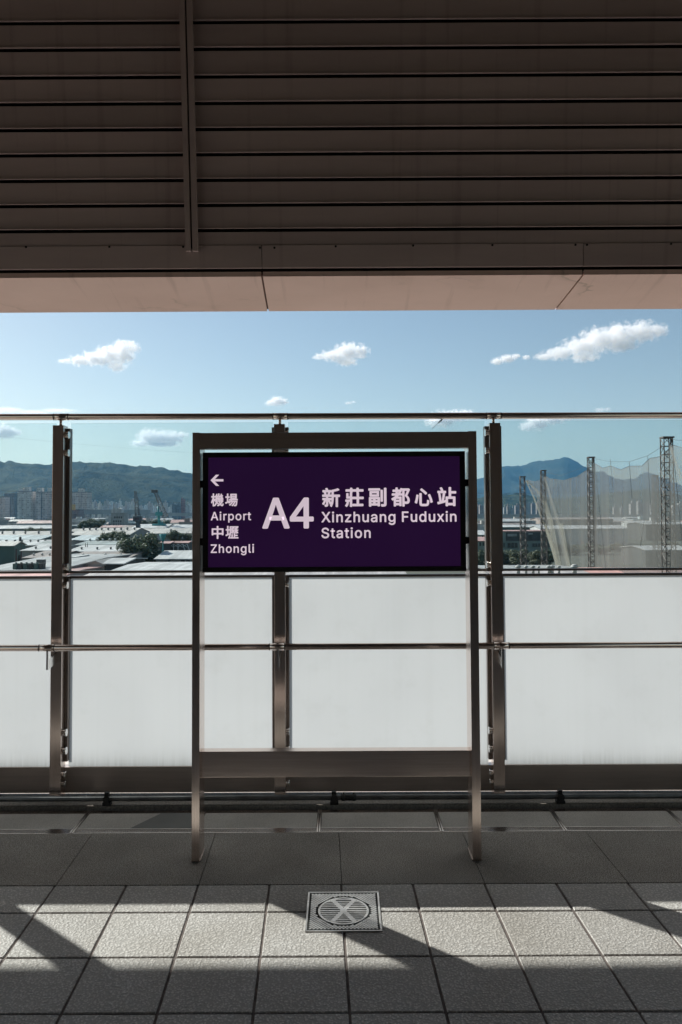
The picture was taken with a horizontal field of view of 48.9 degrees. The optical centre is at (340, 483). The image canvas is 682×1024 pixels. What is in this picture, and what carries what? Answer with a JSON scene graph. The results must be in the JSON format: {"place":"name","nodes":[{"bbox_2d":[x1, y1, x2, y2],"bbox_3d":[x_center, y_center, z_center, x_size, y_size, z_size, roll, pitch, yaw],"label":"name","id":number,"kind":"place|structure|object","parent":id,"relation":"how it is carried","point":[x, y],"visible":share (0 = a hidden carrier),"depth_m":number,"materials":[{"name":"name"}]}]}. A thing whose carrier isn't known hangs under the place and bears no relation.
{"place":"outdoors","nodes":[
{"label":"outdoors","id":0,"kind":"place"},
{"bbox_2d":[0,518,8,524],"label":"building","id":1,"kind":"structure","parent":0,"point":[3,521],"depth_m":854.84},
{"bbox_2d":[0,496,9,517],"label":"apartment tower","id":2,"kind":"structure","parent":0,"point":[4,506],"depth_m":1380.93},
{"bbox_2d":[4,493,16,517],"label":"apartment tower","id":3,"kind":"structure","parent":0,"point":[13,504],"depth_m":1430.44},
{"bbox_2d":[0,537,26,564],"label":"green building","id":4,"kind":"structure","parent":0,"point":[10,552],"depth_m":201.88,"materials":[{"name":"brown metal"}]},
{"bbox_2d":[9,519,32,523],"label":"building","id":5,"kind":"structure","parent":0,"point":[13,521],"depth_m":743.83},
{"bbox_2d":[0,535,51,539],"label":"factory shed","id":6,"kind":"structure","parent":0,"point":[26,537],"depth_m":259.91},
{"bbox_2d":[17,487,36,519],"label":"apartment tower","id":7,"kind":"structure","parent":0,"point":[26,505],"depth_m":1329.86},
{"bbox_2d":[17,520,51,524],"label":"building","id":8,"kind":"structure","parent":0,"point":[48,522],"depth_m":535.36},
{"bbox_2d":[36,488,51,519],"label":"apartment tower","id":9,"kind":"structure","parent":0,"point":[43,505],"depth_m":1319.42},
{"bbox_2d":[0,811,88,833],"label":"slab","id":10,"kind":"object","parent":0,"point":[39,822],"visible":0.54,"depth_m":3.80,"materials":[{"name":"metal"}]},
{"bbox_2d":[20,545,81,560],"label":"factory shed","id":11,"kind":"structure","parent":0,"point":[32,550],"depth_m":190.86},
{"bbox_2d":[72,504,83,518],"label":"apartment tower","id":12,"kind":"structure","parent":0,"point":[77,512],"depth_m":1149.31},
{"bbox_2d":[72,488,91,517],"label":"apartment tower","id":13,"kind":"structure","parent":0,"point":[83,500],"depth_m":1300.62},
{"bbox_2d":[0,460,191,507],"bbox_3d":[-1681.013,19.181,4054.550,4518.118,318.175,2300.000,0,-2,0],"label":"hill","id":14,"kind":"structure","parent":0,"point":[101,488],"depth_m":3440.72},
{"bbox_2d":[1,490,191,503],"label":"power line","id":15,"kind":"object","parent":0,"point":[105,498],"visible":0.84,"depth_m":391.09,"materials":[{"name":"metal"}]},
{"bbox_2d":[4,464,188,481],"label":"power line","id":16,"kind":"object","parent":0,"point":[101,474],"visible":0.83,"depth_m":329.45,"materials":[{"name":"metal"}]},
{"bbox_2d":[98,517,110,524],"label":"building","id":17,"kind":"structure","parent":0,"point":[107,519],"depth_m":810.28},
{"bbox_2d":[99,525,123,527],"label":"building","id":18,"kind":"structure","parent":0,"point":[111,526],"depth_m":488.72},
{"bbox_2d":[111,508,127,524],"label":"office block","id":19,"kind":"structure","parent":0,"point":[119,516],"depth_m":639.73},
{"bbox_2d":[71,810,204,833],"bbox_3d":[-1.016,1.722,3.792,0.600,0.031,0.276,0,-2,0],"label":"slab","id":20,"kind":"object","parent":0,"point":[143,821],"visible":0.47,"depth_m":3.78,"materials":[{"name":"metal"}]},
{"bbox_2d":[153,550,191,561],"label":"factory shed","id":21,"kind":"structure","parent":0,"point":[175,556],"depth_m":168.95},
{"bbox_2d":[172,503,176,519],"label":"block","id":22,"kind":"structure","parent":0,"point":[174,508],"depth_m":1639.66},
{"bbox_2d":[169,524,191,527],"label":"factory shed","id":23,"kind":"structure","parent":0,"point":[182,526],"depth_m":441.12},
{"bbox_2d":[170,520,191,523],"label":"building","id":24,"kind":"structure","parent":0,"point":[174,521],"depth_m":530.17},
{"bbox_2d":[171,541,191,549],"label":"open shed","id":25,"kind":"structure","parent":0,"point":[181,545],"depth_m":230.34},
{"bbox_2d":[179,518,191,524],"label":"building","id":26,"kind":"structure","parent":0,"point":[186,521],"depth_m":514.98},
{"bbox_2d":[204,810,319,833],"bbox_3d":[-0.412,1.719,3.791,0.600,0.031,0.276,0,-2,0],"label":"drain cover","id":27,"kind":"object","parent":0,"point":[261,821],"visible":0.66,"depth_m":3.79,"materials":[{"name":"metal"}]},
{"bbox_2d":[0,883,681,1023],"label":"floor","id":28,"kind":"structure","parent":0,"point":[213,977],"depth_m":2.64,"materials":[{"name":"tile"}]},
{"bbox_2d":[305,892,381,932],"bbox_3d":[0.010,1.669,2.927,0.289,0.008,0.289,0,-2,0],"label":"floor drain","id":29,"kind":"object","parent":28,"relation":"on","point":[344,912],"visible":1,"depth_m":2.91,"materials":[{"name":"silver metal"}]},
{"bbox_2d":[0,831,681,886],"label":"pavement","id":30,"kind":"structure","parent":0,"point":[411,858],"depth_m":3.37,"materials":[{"name":"stone"}]},
{"bbox_2d":[191,431,481,861],"bbox_3d":[-0.025,0.726,3.443,1.302,1.924,0.126,0,-2,0],"label":"station sign","id":31,"kind":"object","parent":30,"relation":"on","point":[329,511],"visible":1,"depth_m":3.42,"materials":[{"name":"metal"}]},
{"bbox_2d":[0,266,681,312],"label":"soffit","id":32,"kind":"structure","parent":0,"point":[322,289],"depth_m":5.05,"materials":[{"name":"beige paint"}]},
{"bbox_2d":[0,0,681,273],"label":"louvre wall","id":33,"kind":"structure","parent":32,"relation":"on","point":[221,134],"depth_m":4.77,"materials":[{"name":"metal"}]},
{"bbox_2d":[0,884,681,1023],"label":"joint","id":34,"kind":"object","parent":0,"point":[349,1013],"depth_m":2.63,"materials":[{"name":"concrete"}]},
{"bbox_2d":[0,309,681,484],"label":"sky","id":35,"kind":"structure","parent":0,"point":[585,360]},
{"bbox_2d":[319,809,441,832],"bbox_3d":[0.191,1.715,3.790,0.600,0.031,0.276,0,-2,0],"label":"drain cover","id":36,"kind":"object","parent":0,"point":[387,820],"visible":0.74,"depth_m":3.79,"materials":[{"name":"metal"}]},
{"bbox_2d":[128,518,663,573],"bbox_3d":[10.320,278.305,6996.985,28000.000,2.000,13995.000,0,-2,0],"label":"ground","id":37,"kind":"structure","parent":0,"point":[440,572],"depth_m":211.13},
{"bbox_2d":[0,525,51,530],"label":"factory shed","id":38,"kind":"structure","parent":37,"relation":"on","point":[20,527],"depth_m":445.13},
{"bbox_2d":[0,531,73,534],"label":"factory shed","id":39,"kind":"structure","parent":37,"relation":"on","point":[25,532],"depth_m":313.38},
{"bbox_2d":[0,539,83,548],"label":"factory shed","id":40,"kind":"structure","parent":37,"relation":"on","point":[31,543],"depth_m":226.91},
{"bbox_2d":[21,551,76,559],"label":"factory shed","id":41,"kind":"structure","parent":37,"relation":"on","point":[42,554],"depth_m":170.45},
{"bbox_2d":[0,566,102,575],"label":"factory shed","id":42,"kind":"structure","parent":37,"relation":"on","point":[86,568],"depth_m":124.87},
{"bbox_2d":[0,553,131,570],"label":"factory shed","id":43,"kind":"structure","parent":37,"relation":"on","point":[39,564],"depth_m":135.60,"materials":[{"name":"metal"}]},
{"bbox_2d":[77,522,86,528],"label":"tree","id":44,"kind":"object","parent":37,"relation":"on","point":[80,525],"visible":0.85,"depth_m":409.11,"materials":[{"name":"green plant"}]},
{"bbox_2d":[72,535,99,540],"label":"factory shed","id":45,"kind":"structure","parent":37,"relation":"on","point":[86,537],"depth_m":251.37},
{"bbox_2d":[82,518,103,527],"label":"tree","id":46,"kind":"object","parent":37,"relation":"on","point":[92,523],"visible":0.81,"depth_m":417.61,"materials":[{"name":"green plant"}]},
{"bbox_2d":[72,545,121,552],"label":"factory shed","id":47,"kind":"structure","parent":37,"relation":"on","point":[82,548],"depth_m":186.11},
{"bbox_2d":[75,538,121,544],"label":"factory shed","id":48,"kind":"structure","parent":37,"relation":"on","point":[102,542],"depth_m":220.49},
{"bbox_2d":[86,558,110,570],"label":"gabled house","id":49,"kind":"structure","parent":37,"relation":"on","point":[97,563],"depth_m":137.07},
{"bbox_2d":[97,502,101,517],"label":"block","id":50,"kind":"structure","parent":37,"relation":"on","point":[99,508],"depth_m":1807.91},
{"bbox_2d":[95,531,107,540],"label":"tree","id":51,"kind":"object","parent":37,"relation":"on","point":[100,537],"visible":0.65,"depth_m":236.38,"materials":[{"name":"green plant"}]},
{"bbox_2d":[104,500,108,516],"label":"block","id":52,"kind":"structure","parent":37,"relation":"on","point":[106,504],"depth_m":1711.09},
{"bbox_2d":[72,527,149,539],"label":"factory shed","id":53,"kind":"structure","parent":37,"relation":"on","point":[99,531],"depth_m":314.20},
{"bbox_2d":[78,551,143,557],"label":"factory shed","id":54,"kind":"structure","parent":37,"relation":"on","point":[137,555],"depth_m":170.10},
{"bbox_2d":[103,531,119,540],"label":"tree","id":55,"kind":"object","parent":37,"relation":"on","point":[107,535],"visible":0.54,"depth_m":234.45,"materials":[{"name":"green plant"}]},
{"bbox_2d":[84,510,149,518],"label":"viaduct","id":56,"kind":"object","parent":37,"relation":"on","point":[108,512],"visible":0.27,"depth_m":1234.09,"materials":[{"name":"concrete"}]},
{"bbox_2d":[114,531,129,540],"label":"tree","id":57,"kind":"object","parent":37,"relation":"on","point":[118,536],"visible":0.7,"depth_m":230.42,"materials":[{"name":"green plant"}]},
{"bbox_2d":[103,558,147,569],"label":"factory shed","id":58,"kind":"structure","parent":37,"relation":"on","point":[112,563],"depth_m":139.97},
{"bbox_2d":[129,502,134,518],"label":"block","id":59,"kind":"structure","parent":37,"relation":"on","point":[131,506],"depth_m":1721.30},
{"bbox_2d":[72,528,191,546],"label":"factory shed","id":60,"kind":"structure","parent":37,"relation":"on","point":[157,531],"depth_m":338.04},
{"bbox_2d":[133,491,142,527],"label":"crawler crane","id":61,"kind":"object","parent":37,"relation":"on","point":[138,518],"visible":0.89,"depth_m":428.88,"materials":[{"name":"metal"}]},
{"bbox_2d":[115,533,161,561],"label":"tree","id":62,"kind":"object","parent":37,"relation":"on","point":[148,547],"visible":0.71,"depth_m":173.87,"materials":[{"name":"green plant"}]},
{"bbox_2d":[148,501,152,518],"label":"block","id":63,"kind":"structure","parent":37,"relation":"on","point":[150,506],"depth_m":1976.73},
{"bbox_2d":[113,562,191,569],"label":"factory shed","id":64,"kind":"structure","parent":37,"relation":"on","point":[163,566],"depth_m":127.99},
{"bbox_2d":[132,524,173,527],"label":"factory shed","id":65,"kind":"structure","parent":37,"relation":"on","point":[151,526],"depth_m":444.39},
{"bbox_2d":[151,490,168,525],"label":"crawler crane","id":66,"kind":"object","parent":37,"relation":"on","point":[158,514],"visible":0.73,"depth_m":449.03,"materials":[{"name":"metal"}]},
{"bbox_2d":[159,534,165,551],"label":"hopper","id":67,"kind":"object","parent":37,"relation":"on","point":[162,536],"visible":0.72,"depth_m":199.35,"materials":[{"name":"teal paint"}]},
{"bbox_2d":[163,501,167,517],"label":"block","id":68,"kind":"structure","parent":37,"relation":"on","point":[165,504],"depth_m":2087.79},
{"bbox_2d":[158,541,174,550],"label":"factory shed","id":69,"kind":"structure","parent":37,"relation":"on","point":[167,545],"depth_m":227.16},
{"bbox_2d":[165,530,184,540],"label":"tree","id":70,"kind":"object","parent":37,"relation":"on","point":[174,535],"visible":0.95,"depth_m":238.37,"materials":[{"name":"green plant"}]},
{"bbox_2d":[176,502,180,519],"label":"block","id":71,"kind":"structure","parent":37,"relation":"on","point":[179,508],"depth_m":1639.73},
{"bbox_2d":[181,497,184,519],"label":"block","id":72,"kind":"structure","parent":37,"relation":"on","point":[182,507],"depth_m":1649.76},
{"bbox_2d":[182,532,191,540],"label":"tree","id":73,"kind":"object","parent":37,"relation":"on","point":[186,537],"visible":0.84,"depth_m":240.74,"materials":[{"name":"green plant"}]},
{"bbox_2d":[186,504,189,517],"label":"block","id":74,"kind":"structure","parent":37,"relation":"on","point":[187,508],"depth_m":2039.21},
{"bbox_2d":[84,572,406,575],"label":"factory shed","id":75,"kind":"structure","parent":37,"relation":"on","point":[227,573],"depth_m":115.98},
{"bbox_2d":[142,513,681,520],"bbox_3d":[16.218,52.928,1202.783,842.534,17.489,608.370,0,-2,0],"label":"viaduct","id":76,"kind":"object","parent":37,"relation":"on","point":[510,516],"visible":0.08,"depth_m":1028.27,"materials":[{"name":"concrete"}]},
{"bbox_2d":[478,549,484,564],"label":"tree","id":77,"kind":"object","parent":37,"relation":"on","point":[481,558],"visible":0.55,"depth_m":217.67,"materials":[{"name":"green plant"}]},
{"bbox_2d":[478,537,484,553],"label":"factory shed","id":78,"kind":"structure","parent":37,"relation":"on","point":[481,543],"depth_m":223.12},
{"bbox_2d":[503,550,511,564],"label":"tree","id":79,"kind":"object","parent":37,"relation":"on","point":[506,552],"visible":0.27,"depth_m":224.12,"materials":[{"name":"green plant"}]},
{"bbox_2d":[503,550,524,564],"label":"tree","id":80,"kind":"object","parent":37,"relation":"on","point":[514,559],"visible":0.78,"depth_m":217.99,"materials":[{"name":"green plant"}]},
{"bbox_2d":[503,519,529,522],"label":"factory shed","id":81,"kind":"structure","parent":37,"relation":"on","point":[511,521],"depth_m":560.22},
{"bbox_2d":[503,523,534,524],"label":"building","id":82,"kind":"structure","parent":37,"relation":"on","point":[518,523],"depth_m":501.45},
{"bbox_2d":[517,549,530,564],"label":"tree","id":83,"kind":"object","parent":37,"relation":"on","point":[528,561],"visible":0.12,"depth_m":227.75,"materials":[{"name":"green plant"}]},
{"bbox_2d":[478,564,587,573],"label":"factory shed","id":84,"kind":"structure","parent":37,"relation":"on","point":[526,566],"depth_m":113.39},
{"bbox_2d":[527,550,549,564],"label":"tree","id":85,"kind":"object","parent":37,"relation":"on","point":[535,557],"visible":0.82,"depth_m":219.60,"materials":[{"name":"green plant"}]},
{"bbox_2d":[540,470,547,564],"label":"lattice tower","id":86,"kind":"structure","parent":37,"relation":"on","point":[542,524],"depth_m":176.59,"materials":[{"name":"grey metal"}]},
{"bbox_2d":[526,438,681,572],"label":"range net","id":87,"kind":"object","parent":86,"relation":"attached to","point":[628,476],"visible":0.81,"depth_m":113.75,"materials":[{"name":"grey"}]},
{"bbox_2d":[530,517,612,524],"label":"factory shed","id":88,"kind":"structure","parent":37,"relation":"on","point":[575,520],"depth_m":500.25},
{"bbox_2d":[529,525,623,544],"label":"factory shed","id":89,"kind":"structure","parent":37,"relation":"on","point":[576,532],"depth_m":365.74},
{"bbox_2d":[587,457,594,566],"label":"lattice tower","id":90,"kind":"structure","parent":37,"relation":"on","point":[590,482],"depth_m":132.92,"materials":[{"name":"grey metal"}]},
{"bbox_2d":[578,567,681,572],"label":"factory shed","id":91,"kind":"structure","parent":37,"relation":"on","point":[643,571],"depth_m":117.05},
{"bbox_2d":[656,475,660,566],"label":"lattice tower","id":92,"kind":"structure","parent":37,"relation":"on","point":[658,531],"depth_m":204.13,"materials":[{"name":"grey metal"}]},
{"bbox_2d":[659,436,676,572],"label":"lattice tower","id":93,"kind":"structure","parent":37,"relation":"on","point":[664,438],"depth_m":95.57,"materials":[{"name":"grey metal"}]},
{"bbox_2d":[477,520,483,530],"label":"building","id":94,"kind":"structure","parent":0,"point":[481,526],"depth_m":520.72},
{"bbox_2d":[478,530,484,536],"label":"factory shed","id":95,"kind":"structure","parent":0,"point":[481,533],"depth_m":266.69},
{"bbox_2d":[479,504,483,513],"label":"block","id":96,"kind":"structure","parent":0,"point":[481,509],"depth_m":1954.07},
{"bbox_2d":[435,808,564,831],"bbox_3d":[0.795,1.712,3.790,0.600,0.031,0.276,0,-2,0],"label":"drain cover","id":97,"kind":"object","parent":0,"point":[456,820],"visible":0.72,"depth_m":3.78,"materials":[{"name":"metal"}]},
{"bbox_2d":[484,525,533,531],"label":"factory shed","id":98,"kind":"structure","parent":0,"point":[511,527],"depth_m":387.89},
{"bbox_2d":[514,503,519,513],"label":"block","id":99,"kind":"structure","parent":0,"point":[516,509],"depth_m":2122.65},
{"bbox_2d":[519,476,526,564],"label":"lattice tower","id":100,"kind":"structure","parent":0,"point":[522,526],"depth_m":208.44,"materials":[{"name":"grey metal"}]},
{"bbox_2d":[503,530,551,551],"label":"office building","id":101,"kind":"structure","parent":0,"point":[511,540],"depth_m":288.09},
{"bbox_2d":[507,543,517,547],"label":"window","id":102,"kind":"structure","parent":101,"relation":"in","point":[509,545],"depth_m":287.81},
{"bbox_2d":[532,543,540,546],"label":"window","id":103,"kind":"structure","parent":101,"relation":"in","point":[533,544],"depth_m":287.81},
{"bbox_2d":[526,502,528,513],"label":"block","id":104,"kind":"structure","parent":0,"point":[527,508],"depth_m":2553.46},
{"bbox_2d":[531,502,534,513],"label":"block","id":105,"kind":"structure","parent":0,"point":[532,508],"depth_m":2389.11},
{"bbox_2d":[536,501,539,513],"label":"block","id":106,"kind":"structure","parent":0,"point":[537,507],"depth_m":1999.13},
{"bbox_2d":[552,543,569,552],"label":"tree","id":107,"kind":"object","parent":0,"point":[559,549],"visible":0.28,"depth_m":297.71,"materials":[{"name":"green plant"}]},
{"bbox_2d":[569,544,586,553],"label":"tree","id":108,"kind":"object","parent":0,"point":[575,550],"visible":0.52,"depth_m":287.22,"materials":[{"name":"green plant"}]},
{"bbox_2d":[477,457,681,497],"bbox_3d":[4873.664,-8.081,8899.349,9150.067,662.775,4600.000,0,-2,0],"label":"mountain","id":109,"kind":"structure","parent":0,"point":[562,466],"depth_m":8317.58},
{"bbox_2d":[477,490,681,514],"bbox_3d":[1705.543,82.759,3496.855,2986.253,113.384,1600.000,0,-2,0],"label":"foothill","id":110,"kind":"structure","parent":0,"point":[511,500],"depth_m":3123.62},
{"bbox_2d":[592,545,613,553],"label":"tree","id":111,"kind":"object","parent":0,"point":[600,549],"visible":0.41,"depth_m":286.85,"materials":[{"name":"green plant"}]},
{"bbox_2d":[531,540,681,567],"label":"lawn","id":112,"kind":"structure","parent":0,"point":[576,559],"depth_m":258.16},
{"bbox_2d":[543,549,559,564],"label":"tree","id":113,"kind":"object","parent":112,"relation":"on","point":[552,558],"visible":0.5,"depth_m":230.61,"materials":[{"name":"green plant"}]},
{"bbox_2d":[551,808,681,831],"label":"drain cover","id":114,"kind":"object","parent":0,"point":[617,819],"visible":0.7,"depth_m":3.79,"materials":[{"name":"metal"}]},
{"bbox_2d":[623,545,681,566],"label":"factory shed","id":115,"kind":"structure","parent":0,"point":[679,554],"depth_m":223.34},
{"bbox_2d":[640,522,681,540],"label":"factory shed","id":116,"kind":"structure","parent":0,"point":[678,533],"depth_m":416.24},
{"bbox_2d":[666,808,681,822],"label":"drain cover","id":117,"kind":"object","parent":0,"point":[676,813],"visible":0.49,"depth_m":3.87,"materials":[{"name":"metal"}]},
{"bbox_2d":[672,503,678,514],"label":"block","id":118,"kind":"structure","parent":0,"point":[676,509],"depth_m":1827.21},
{"bbox_2d":[677,501,681,514],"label":"block","id":119,"kind":"structure","parent":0,"point":[680,508],"depth_m":1902.20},
{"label":"platform slab","id":120,"kind":"structure","parent":0,"visible":0},
{"bbox_2d":[0,790,681,810],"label":"kerb","id":121,"kind":"structure","parent":120,"relation":"on","point":[341,805],"depth_m":3.97,"materials":[{"name":"concrete"}]},
{"bbox_2d":[0,412,681,795],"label":"railing","id":122,"kind":"object","parent":121,"relation":"on","point":[580,680],"visible":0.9,"depth_m":4.13,"materials":[{"name":"metal"}]},
{"bbox_2d":[0,789,681,805],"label":"pipe","id":123,"kind":"object","parent":121,"relation":"on","point":[559,796],"visible":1,"depth_m":3.96,"materials":[{"name":"black metal"}]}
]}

